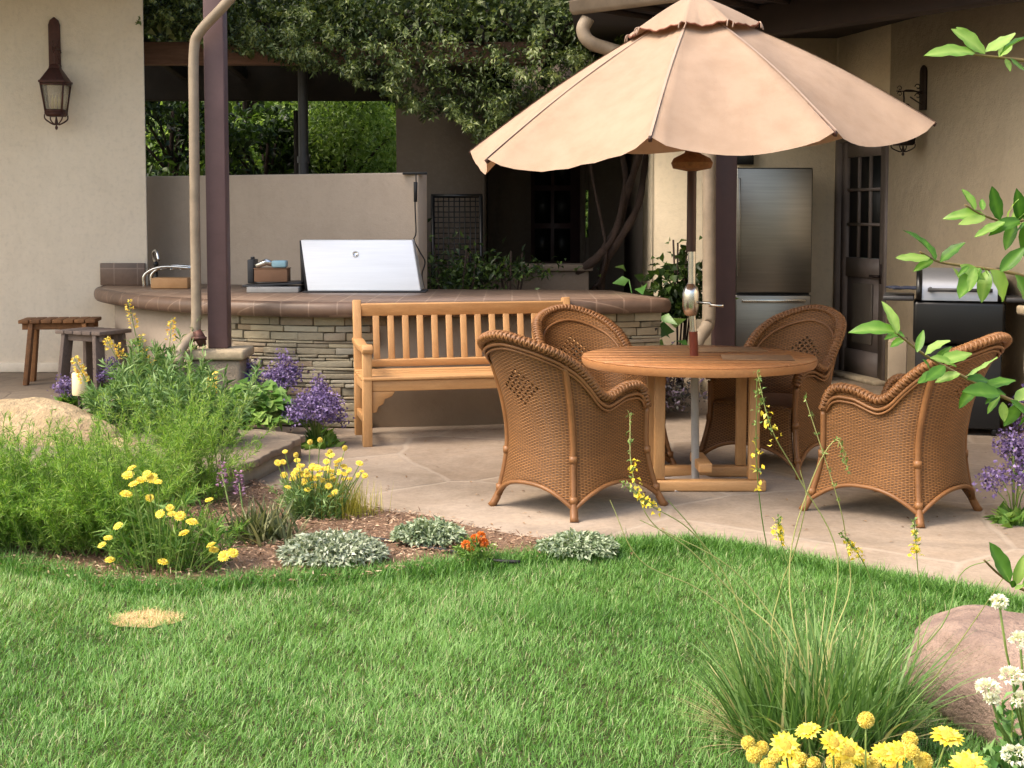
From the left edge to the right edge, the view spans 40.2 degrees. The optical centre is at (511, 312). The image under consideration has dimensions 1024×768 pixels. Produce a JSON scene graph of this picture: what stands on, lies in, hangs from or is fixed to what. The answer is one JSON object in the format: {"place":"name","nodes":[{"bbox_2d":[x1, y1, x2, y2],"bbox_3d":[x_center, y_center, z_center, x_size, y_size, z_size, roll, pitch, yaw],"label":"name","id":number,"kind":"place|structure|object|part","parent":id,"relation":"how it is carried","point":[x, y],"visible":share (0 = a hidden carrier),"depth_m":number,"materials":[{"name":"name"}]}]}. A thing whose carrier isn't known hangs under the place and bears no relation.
{"place":"outdoors","nodes":[
{"label":"outdoors","id":0,"kind":"place"},
{"bbox_2d":[145,445,300,496],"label":"terrace","id":1,"kind":"structure","parent":0,"point":[263,469],"depth_m":7.96,"materials":[{"name":"stone"}]},
{"bbox_2d":[71,355,179,434],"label":"snapdragon plant","id":2,"kind":"object","parent":1,"relation":"on","point":[90,404],"visible":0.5,"depth_m":8.66,"materials":[{"name":"green plant"}]},
{"bbox_2d":[0,372,305,485],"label":"terrace paving","id":3,"kind":"structure","parent":1,"relation":"on","point":[275,444],"depth_m":8.57,"materials":[{"name":"beige stone"}]},
{"bbox_2d":[18,317,101,385],"bbox_3d":[-3.638,0.304,11.299,0.592,0.525,0.380,-1,4,-8],"label":"slatted stool","id":4,"kind":"object","parent":3,"relation":"on","point":[33,326],"visible":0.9,"depth_m":11.16,"materials":[{"name":"brown wood"}]},
{"bbox_2d":[47,372,83,406],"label":"sea lavender","id":5,"kind":"object","parent":3,"relation":"on","point":[63,390],"visible":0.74,"depth_m":9.79,"materials":[{"name":"purple plant"}]},
{"bbox_2d":[0,0,147,371],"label":"stucco building","id":6,"kind":"structure","parent":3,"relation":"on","point":[73,206],"depth_m":11.94,"materials":[{"name":"beige paint"}]},
{"bbox_2d":[38,17,72,129],"bbox_3d":[-3.819,-2.015,11.741,0.221,0.958,0.290,0,4,0],"label":"wall lantern","id":7,"kind":"object","parent":6,"relation":"attached to","point":[55,82],"depth_m":11.66,"materials":[{"name":"brown metal"}]},
{"bbox_2d":[72,372,86,408],"bbox_3d":[-2.857,0.549,9.261,0.100,0.313,0.100,0,4,0],"label":"path light","id":8,"kind":"object","parent":3,"relation":"on","point":[78,388],"visible":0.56,"depth_m":9.21,"materials":[{"name":"beige glass"}]},
{"bbox_2d":[55,327,131,395],"bbox_3d":[-3.193,0.367,10.694,0.452,0.485,0.380,2,5,28],"label":"slatted stool","id":9,"kind":"object","parent":3,"relation":"on","point":[92,338],"visible":0.82,"depth_m":10.63,"materials":[{"name":"grey wood"}]},
{"bbox_2d":[92,354,124,395],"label":"sea lavender","id":10,"kind":"object","parent":3,"relation":"on","point":[100,376],"visible":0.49,"depth_m":10.48,"materials":[{"name":"purple plant"}]},
{"bbox_2d":[106,437,137,446],"bbox_3d":[-2.316,0.804,8.239,0.251,0.133,0.205,0,4,0],"label":"boulder","id":11,"kind":"object","parent":3,"relation":"on","point":[133,443],"visible":0.14,"depth_m":8.21,"materials":[{"name":"beige stone"}]},
{"bbox_2d":[120,337,264,450],"bbox_3d":[-1.827,0.512,8.200,0.893,0.738,0.631,-3,5,-41],"label":"snapdragon plant","id":12,"kind":"object","parent":3,"relation":"on","point":[180,386],"visible":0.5,"depth_m":8.18,"materials":[{"name":"green plant"}]},
{"bbox_2d":[174,0,253,415],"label":"porch post","id":13,"kind":"object","parent":3,"relation":"on","point":[222,351],"visible":0.84,"depth_m":9.37,"materials":[{"name":"brown paint"}]},
{"bbox_2d":[221,378,309,429],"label":"round leaf geranium","id":14,"kind":"object","parent":3,"relation":"on","point":[272,403],"visible":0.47,"depth_m":8.98,"materials":[{"name":"green plant"}]},
{"bbox_2d":[97,299,216,416],"bbox_3d":[-2.360,0.344,9.310,0.827,0.875,0.734,0,4,0],"label":"snapdragon plant","id":15,"kind":"object","parent":1,"relation":"on","point":[139,360],"visible":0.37,"depth_m":9.27,"materials":[{"name":"green plant"}]},
{"bbox_2d":[247,257,257,282],"bbox_3d":[-2.048,-0.342,11.063,0.050,0.204,0.200,0,4,0],"label":"bottle","id":16,"kind":"object","parent":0,"point":[252,262],"visible":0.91,"depth_m":10.97,"materials":[{"name":"metal"}]},
{"bbox_2d":[0,533,1022,767],"bbox_3d":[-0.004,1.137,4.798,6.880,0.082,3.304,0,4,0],"label":"lawn grass","id":17,"kind":"structure","parent":0,"point":[577,598],"depth_m":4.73,"materials":[{"name":"green plant"}]},
{"bbox_2d":[111,609,182,627],"bbox_3d":[-1.362,1.137,5.210,0.251,0.001,0.243,-3,5,-36],"label":"bare lawn patch","id":18,"kind":"object","parent":17,"relation":"on","point":[138,619],"visible":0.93,"depth_m":5.21,"materials":[{"name":"beige soil"}]},
{"bbox_2d":[108,605,185,627],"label":"dry grass","id":19,"kind":"structure","parent":18,"relation":"on","point":[151,615],"depth_m":5.22,"materials":[{"name":"plant"}]},
{"bbox_2d":[0,528,1023,613],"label":"lawn edge grass","id":20,"kind":"structure","parent":17,"relation":"on","point":[730,544],"depth_m":5.78,"materials":[{"name":"green plant"}]},
{"bbox_2d":[610,369,1002,767],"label":"ornamental grass","id":21,"kind":"object","parent":17,"relation":"on","point":[764,703],"depth_m":3.94,"materials":[{"name":"plant"}]},
{"bbox_2d":[741,711,986,767],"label":"daisy plant","id":22,"kind":"object","parent":17,"relation":"on","point":[894,754],"visible":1,"depth_m":3.01,"materials":[{"name":"yellow plant"}]},
{"bbox_2d":[849,27,1023,590],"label":"leafy shrub","id":23,"kind":"object","parent":17,"relation":"on","point":[981,385],"visible":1,"depth_m":2.33,"materials":[{"name":"green plant"}]},
{"bbox_2d":[901,605,1023,744],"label":"boulder","id":24,"kind":"object","parent":17,"relation":"on","point":[975,708],"visible":0.64,"depth_m":4.15,"materials":[{"name":"beige stone"}]},
{"bbox_2d":[974,594,1023,767],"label":"white flower shrub","id":25,"kind":"object","parent":17,"relation":"on","point":[1008,752],"visible":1,"depth_m":3.29,"materials":[{"name":"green plant"}]},
{"bbox_2d":[231,412,1023,601],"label":"patio","id":26,"kind":"structure","parent":0,"point":[958,544],"depth_m":7.22,"materials":[{"name":"beige concrete"}]},
{"bbox_2d":[244,355,265,417],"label":"sea lavender","id":27,"kind":"object","parent":26,"relation":"on","point":[249,367],"visible":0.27,"depth_m":9.60,"materials":[{"name":"purple plant"}]},
{"bbox_2d":[262,348,309,430],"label":"sea lavender","id":28,"kind":"object","parent":26,"relation":"on","point":[284,373],"visible":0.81,"depth_m":9.40,"materials":[{"name":"purple plant"}]},
{"bbox_2d":[146,173,426,288],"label":"garden wall","id":29,"kind":"structure","parent":26,"relation":"on","point":[277,217],"depth_m":11.89,"materials":[{"name":"beige paint"}]},
{"bbox_2d":[402,172,426,287],"bbox_3d":[-0.788,-0.672,11.370,0.200,0.938,0.111,0,4,0],"label":"hanging cord","id":30,"kind":"object","parent":29,"relation":"hanging from","point":[415,182],"visible":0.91,"depth_m":11.34,"materials":[{"name":"black metal"}]},
{"bbox_2d":[0,479,615,589],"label":"mulch bed","id":31,"kind":"object","parent":26,"relation":"on","point":[230,564],"visible":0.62,"depth_m":6.30,"materials":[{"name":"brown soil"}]},
{"bbox_2d":[0,404,118,554],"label":"feathery shrub","id":32,"kind":"object","parent":31,"relation":"on","point":[5,533],"visible":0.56,"depth_m":6.17,"materials":[{"name":"green plant"}]},
{"bbox_2d":[0,412,212,557],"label":"feathery shrub","id":33,"kind":"object","parent":31,"relation":"on","point":[79,522],"visible":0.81,"depth_m":6.08,"materials":[{"name":"green plant"}]},
{"bbox_2d":[49,361,276,506],"bbox_3d":[-1.726,0.619,7.221,1.117,0.760,0.931,1,4,17],"label":"feathery shrub","id":34,"kind":"object","parent":31,"relation":"on","point":[197,457],"visible":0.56,"depth_m":7.20,"materials":[{"name":"green plant"}]},
{"bbox_2d":[91,465,254,577],"bbox_3d":[-1.453,0.862,5.849,0.720,0.526,0.566,0,4,0],"label":"daisy plant","id":35,"kind":"object","parent":31,"relation":"on","point":[175,540],"visible":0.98,"depth_m":5.82,"materials":[{"name":"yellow plant"}]},
{"bbox_2d":[206,460,318,546],"bbox_3d":[-1.110,0.869,6.360,0.563,0.380,0.505,-1,4,-20],"label":"bugle plant","id":36,"kind":"object","parent":31,"relation":"on","point":[272,527],"visible":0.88,"depth_m":6.38,"materials":[{"name":"green leaf"},{"name":"purple petal"}]},
{"bbox_2d":[263,437,368,520],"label":"daisy plant","id":37,"kind":"object","parent":31,"relation":"on","point":[304,492],"visible":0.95,"depth_m":6.84,"materials":[{"name":"yellow plant"}]},
{"bbox_2d":[274,527,390,568],"bbox_3d":[-0.765,0.995,5.999,0.507,0.161,0.412,0,4,0],"label":"silver mound","id":38,"kind":"object","parent":31,"relation":"on","point":[336,546],"visible":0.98,"depth_m":5.92,"materials":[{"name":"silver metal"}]},
{"bbox_2d":[310,473,393,518],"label":"straw stems","id":39,"kind":"object","parent":31,"relation":"on","point":[352,509],"visible":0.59,"depth_m":6.92,"materials":[{"name":"yellow plant"}]},
{"bbox_2d":[389,514,467,548],"bbox_3d":[-0.373,0.983,6.347,0.377,0.138,0.315,0,4,0],"label":"silver mound","id":40,"kind":"object","parent":31,"relation":"on","point":[439,530],"visible":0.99,"depth_m":6.28,"materials":[{"name":"plant"}]},
{"bbox_2d":[372,536,519,563],"bbox_3d":[-0.312,1.043,6.152,0.809,0.016,0.058,3,5,34],"label":"drip hose","id":41,"kind":"object","parent":31,"relation":"on","point":[494,560],"visible":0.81,"depth_m":6.16,"materials":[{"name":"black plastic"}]},
{"bbox_2d":[452,531,496,563],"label":"marigold plant","id":42,"kind":"object","parent":31,"relation":"on","point":[469,548],"visible":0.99,"depth_m":5.98,"materials":[{"name":"orange plant"}]},
{"bbox_2d":[532,527,620,560],"bbox_3d":[0.284,1.001,6.141,0.395,0.133,0.325,0,4,0],"label":"silver mound","id":43,"kind":"object","parent":31,"relation":"on","point":[588,542],"visible":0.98,"depth_m":6.09,"materials":[{"name":"plant"}]},
{"bbox_2d":[281,386,354,449],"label":"sea lavender","id":44,"kind":"object","parent":26,"relation":"on","point":[320,406],"visible":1,"depth_m":8.96,"materials":[{"name":"purple plant"}]},
{"bbox_2d":[306,369,339,439],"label":"sea lavender","id":45,"kind":"object","parent":26,"relation":"on","point":[321,386],"visible":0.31,"depth_m":9.24,"materials":[{"name":"purple plant"}]},
{"bbox_2d":[144,25,554,173],"bbox_3d":[-1.702,-1.065,13.659,5.395,3.220,2.607,0,4,0],"label":"pergola","id":46,"kind":"object","parent":26,"relation":"on","point":[258,78],"visible":0.33,"depth_m":14.38,"materials":[{"name":"brown wood"}]},
{"bbox_2d":[135,0,626,145],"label":"climbing vine","id":47,"kind":"object","parent":46,"relation":"on","point":[296,24],"visible":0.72,"depth_m":12.16,"materials":[{"name":"green plant"}]},
{"bbox_2d":[94,263,670,427],"bbox_3d":[-1.295,0.205,10.755,5.026,1.090,2.213,1,4,17],"label":"barbecue counter","id":48,"kind":"object","parent":26,"relation":"on","point":[312,331],"visible":0.3,"depth_m":9.91,"materials":[{"name":"brown stone"}]},
{"bbox_2d":[151,249,159,277],"bbox_3d":[-3.012,-0.384,11.841,0.069,0.312,0.194,-1,4,-14],"label":"sink tap","id":49,"kind":"object","parent":48,"relation":"on","point":[155,263],"visible":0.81,"depth_m":11.88,"materials":[{"name":"silver metal"}]},
{"bbox_2d":[142,264,190,288],"bbox_3d":[-2.802,-0.302,11.507,0.416,0.192,0.264,0,4,0],"label":"serving tray","id":50,"kind":"object","parent":48,"relation":"on","point":[170,282],"visible":0.88,"depth_m":11.41,"materials":[{"name":"brown wood"}]},
{"bbox_2d":[242,280,303,292],"bbox_3d":[-1.876,-0.214,11.092,0.460,0.078,0.500,0,4,0],"label":"side burner","id":51,"kind":"object","parent":48,"relation":"on","point":[292,286],"visible":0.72,"depth_m":10.91,"materials":[{"name":"grey metal"}]},
{"bbox_2d":[253,267,290,281],"bbox_3d":[-1.883,-0.302,11.006,0.268,0.107,0.168,0,4,0],"label":"brown box","id":52,"kind":"object","parent":51,"relation":"on","point":[266,274],"visible":0.98,"depth_m":10.93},
{"bbox_2d":[255,259,287,267],"bbox_3d":[-1.890,-0.390,10.995,0.243,0.079,0.130,0,4,0],"label":"towel","id":53,"kind":"object","parent":52,"relation":"on","point":[277,263],"visible":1,"depth_m":10.94,"materials":[{"name":"blue fabric"}]},
{"bbox_2d":[300,240,428,292],"bbox_3d":[-1.181,-0.373,11.036,1.029,0.403,0.430,0,4,0],"label":"built in grill","id":54,"kind":"object","parent":48,"relation":"on","point":[359,266],"visible":0.98,"depth_m":10.93,"materials":[{"name":"metal"}]},
{"bbox_2d":[431,194,482,288],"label":"trellis gate","id":55,"kind":"structure","parent":26,"relation":"on","point":[459,196],"depth_m":12.57,"materials":[{"name":"black metal"}]},
{"bbox_2d":[352,297,588,446],"bbox_3d":[-0.275,0.374,9.428,1.540,0.914,0.675,-1,4,-12],"label":"garden bench","id":56,"kind":"object","parent":26,"relation":"on","point":[374,389],"visible":0.61,"depth_m":9.54,"materials":[{"name":"brown wood"}]},
{"bbox_2d":[427,218,538,289],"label":"shade shrub","id":57,"kind":"object","parent":26,"relation":"on","point":[464,282],"visible":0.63,"depth_m":12.13,"materials":[{"name":"green plant"}]},
{"bbox_2d":[439,245,600,289],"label":"shade shrub","id":58,"kind":"object","parent":26,"relation":"on","point":[516,269],"visible":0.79,"depth_m":12.42,"materials":[{"name":"green plant"}]},
{"bbox_2d":[450,263,592,289],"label":"planter wall","id":59,"kind":"structure","parent":26,"relation":"on","point":[570,280],"depth_m":12.79,"materials":[{"name":"paint"}]},
{"bbox_2d":[477,330,667,522],"bbox_3d":[0.232,0.532,7.096,0.748,0.947,0.902,4,6,44],"label":"wicker armchair","id":60,"kind":"object","parent":26,"relation":"on","point":[567,426],"visible":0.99,"depth_m":6.89,"materials":[{"name":"wicker"}]},
{"bbox_2d":[531,304,676,464],"bbox_3d":[0.474,0.443,8.377,0.748,0.947,0.902,-2,4,-22],"label":"wicker armchair","id":61,"kind":"object","parent":26,"relation":"on","point":[558,326],"visible":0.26,"depth_m":8.62,"materials":[{"name":"wicker"}]},
{"bbox_2d":[575,154,647,289],"bbox_3d":[0.824,-0.656,12.843,0.998,2.570,0.319,0,4,0],"label":"twisting vine trunk","id":62,"kind":"object","parent":26,"relation":"on","point":[610,246],"visible":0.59,"depth_m":12.82,"materials":[{"name":"brown plant"}]},
{"bbox_2d":[613,276,687,344],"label":"broadleaf plant","id":63,"kind":"object","parent":26,"relation":"on","point":[666,329],"visible":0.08,"depth_m":10.72,"materials":[{"name":"green plant"}]},
{"bbox_2d":[616,236,739,388],"bbox_3d":[1.299,-0.062,11.166,0.813,1.568,0.801,-3,5,-38],"label":"climbing shrub","id":64,"kind":"object","parent":26,"relation":"on","point":[672,292],"visible":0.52,"depth_m":11.03,"materials":[{"name":"green plant"}]},
{"bbox_2d":[655,328,707,415],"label":"shade shrub","id":65,"kind":"object","parent":26,"relation":"on","point":[674,397],"visible":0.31,"depth_m":10.19,"materials":[{"name":"green plant"}]},
{"bbox_2d":[582,345,817,491],"bbox_3d":[1.030,0.591,7.760,1.290,0.712,1.290,0,4,0],"label":"patio table","id":66,"kind":"object","parent":26,"relation":"on","point":[655,365],"visible":0.86,"depth_m":7.54,"materials":[{"name":"brown wood"}]},
{"bbox_2d":[687,347,767,351],"bbox_3d":[1.238,0.210,8.063,0.420,0.004,0.239,0,4,-4],"label":"placemat","id":67,"kind":"object","parent":66,"relation":"on","point":[729,349],"visible":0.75,"depth_m":8.04,"materials":[{"name":"brown wood"}]},
{"bbox_2d":[721,354,794,360],"bbox_3d":[1.332,0.242,7.611,0.380,0.004,0.259,0,4,6],"label":"placemat","id":68,"kind":"object","parent":66,"relation":"on","point":[757,357],"visible":1,"depth_m":7.59,"materials":[{"name":"brown wood"}]},
{"bbox_2d":[469,0,936,491],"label":"market umbrella","id":69,"kind":"object","parent":26,"relation":"on","point":[693,79],"visible":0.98,"depth_m":7.04,"materials":[{"name":"fabric"}]},
{"bbox_2d":[690,304,846,479],"bbox_3d":[1.628,0.440,8.414,0.748,0.947,0.902,3,5,40],"label":"wicker armchair","id":70,"kind":"object","parent":26,"relation":"on","point":[822,327],"visible":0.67,"depth_m":8.29,"materials":[{"name":"wicker"}]},
{"bbox_2d":[569,0,1023,432],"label":"porch house","id":71,"kind":"structure","parent":26,"relation":"on","point":[869,204],"depth_m":10.88,"materials":[{"name":"beige paint"}]},
{"bbox_2d":[737,155,753,164],"bbox_3d":[2.003,-1.342,12.086,0.160,0.120,0.060,0,4,0],"label":"vent grille","id":72,"kind":"object","parent":71,"relation":"attached to","point":[746,160],"visible":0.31,"depth_m":12.06,"materials":[{"name":"black metal"}]},
{"bbox_2d":[839,142,883,378],"bbox_3d":[2.929,-0.454,11.734,0.113,1.968,0.776,-1,4,-14],"label":"door","id":73,"kind":"structure","parent":71,"relation":"in","point":[862,166],"depth_m":11.78,"materials":[{"name":"paint"}]},
{"bbox_2d":[890,65,927,155],"bbox_3d":[3.020,-1.544,10.672,0.269,0.692,0.194,-1,4,-14],"label":"wall lantern","id":74,"kind":"object","parent":71,"relation":"attached to","point":[922,93],"depth_m":10.66,"materials":[{"name":"metal"}]},
{"bbox_2d":[799,332,1012,527],"bbox_3d":[2.019,0.540,6.975,0.748,0.947,0.902,-4,6,-44],"label":"wicker armchair","id":75,"kind":"object","parent":26,"relation":"on","point":[903,436],"visible":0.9,"depth_m":6.78,"materials":[{"name":"wicker"}]},
{"bbox_2d":[883,267,1023,435],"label":"gas barbecue","id":76,"kind":"object","parent":26,"relation":"on","point":[942,310],"visible":0.6,"depth_m":9.43,"materials":[{"name":"black metal"}]},
{"bbox_2d":[885,285,915,289],"bbox_3d":[2.746,-0.175,9.631,0.290,0.020,0.260,0,4,0],"label":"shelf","id":77,"kind":"object","parent":76,"relation":"on","point":[895,287],"visible":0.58,"depth_m":9.56,"materials":[{"name":"grey metal"}]},
{"bbox_2d":[972,425,1023,527],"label":"sea lavender","id":78,"kind":"object","parent":26,"relation":"on","point":[1006,516],"visible":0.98,"depth_m":6.74,"materials":[{"name":"purple plant"}]},
{"bbox_2d":[1008,384,1023,477],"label":"sea lavender","id":79,"kind":"object","parent":26,"relation":"on","point":[1016,423],"visible":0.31,"depth_m":8.00,"materials":[{"name":"plant"}]},
{"bbox_2d":[1017,305,1023,427],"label":"stone pier","id":80,"kind":"structure","parent":26,"relation":"on","point":[1020,309],"depth_m":9.20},
{"bbox_2d":[665,376,883,414],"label":"porch paving","id":81,"kind":"structure","parent":0,"point":[877,390],"depth_m":10.98,"materials":[{"name":"beige concrete"}]},
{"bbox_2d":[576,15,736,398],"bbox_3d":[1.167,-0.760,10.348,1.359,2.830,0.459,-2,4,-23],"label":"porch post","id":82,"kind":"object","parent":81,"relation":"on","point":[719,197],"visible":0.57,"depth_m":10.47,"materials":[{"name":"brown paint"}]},
{"bbox_2d":[735,168,812,352],"bbox_3d":[2.145,-0.329,11.801,0.622,1.760,0.730,0,4,0],"label":"refrigerator","id":83,"kind":"object","parent":81,"relation":"on","point":[773,241],"visible":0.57,"depth_m":11.46,"materials":[{"name":"grey metal"}]},
{"bbox_3d":[2.145,-0.678,11.481,0.622,1.020,0.055,0,4,0],"label":"door","id":84,"kind":"part","parent":83,"relation":"part of","materials":[{"name":"metal"}]},
{"label":"ground","id":85,"kind":"structure","parent":0,"visible":0},
{"bbox_2d":[145,101,232,175],"bbox_3d":[-3.805,-1.186,15.745,2.430,3.379,2.285,0,4,0],"label":"leafy tree","id":86,"kind":"object","parent":85,"relation":"on","point":[175,114],"visible":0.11,"depth_m":15.69,"materials":[{"name":"green plant"}]},
{"bbox_2d":[147,101,330,175],"bbox_3d":[-3.522,-1.944,17.519,2.886,4.641,3.078,0,4,0],"label":"leafy tree","id":87,"kind":"object","parent":85,"relation":"on","point":[246,105],"visible":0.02,"depth_m":17.16,"materials":[{"name":"green plant"}]},
{"bbox_2d":[185,101,338,174],"bbox_3d":[-2.685,-0.937,15.642,2.177,2.897,2.033,0,4,0],"label":"leafy tree","id":88,"kind":"object","parent":85,"relation":"on","point":[270,159],"visible":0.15,"depth_m":15.49,"materials":[{"name":"green plant"}]},
{"bbox_2d":[248,101,395,173],"bbox_3d":[-1.974,-1.502,16.195,2.663,3.945,2.769,2,5,28],"label":"leafy tree","id":89,"kind":"object","parent":85,"relation":"on","point":[345,121],"visible":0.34,"depth_m":15.63,"materials":[{"name":"green plant"}]},
{"bbox_2d":[328,103,395,172],"bbox_3d":[-1.167,-1.839,17.155,3.089,4.483,2.707,0,4,0],"label":"leafy tree","id":90,"kind":"object","parent":85,"relation":"on","point":[388,152],"visible":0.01,"depth_m":16.91,"materials":[{"name":"green plant"}]},
{"bbox_2d":[147,101,587,233],"bbox_3d":[-1.500,-2.256,20.793,14.000,4.700,0.600,0,4,0],"label":"hedge","id":91,"kind":"object","parent":85,"relation":"on","point":[263,103],"depth_m":20.45,"materials":[{"name":"plant"}]},
{"bbox_2d":[145,35,874,258],"bbox_3d":[-1.504,-2.171,19.643,13.375,5.024,1.940,0,4,0],"label":"hedge foliage","id":92,"kind":"object","parent":85,"relation":"on","point":[234,104],"visible":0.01,"depth_m":19.29,"materials":[{"name":"green plant"}]},
{"bbox_2d":[381,10,642,293],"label":"shaded house wall","id":93,"kind":"structure","parent":85,"relation":"on","point":[541,216],"depth_m":15.53,"materials":[{"name":"paint"}]},
{"bbox_2d":[531,165,579,262],"bbox_3d":[0.485,-0.845,15.675,0.546,2.390,0.059,0,4,0],"label":"door","id":94,"kind":"structure","parent":93,"relation":"in","point":[555,194],"depth_m":15.63,"materials":[{"name":"brown paint"}]},
{"label":"soil bed","id":95,"kind":"structure","parent":0,"visible":0},
{"bbox_2d":[0,397,122,445],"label":"boulder","id":96,"kind":"object","parent":95,"relation":"on","point":[40,407],"visible":0.42,"depth_m":8.31,"materials":[{"name":"beige stone"}]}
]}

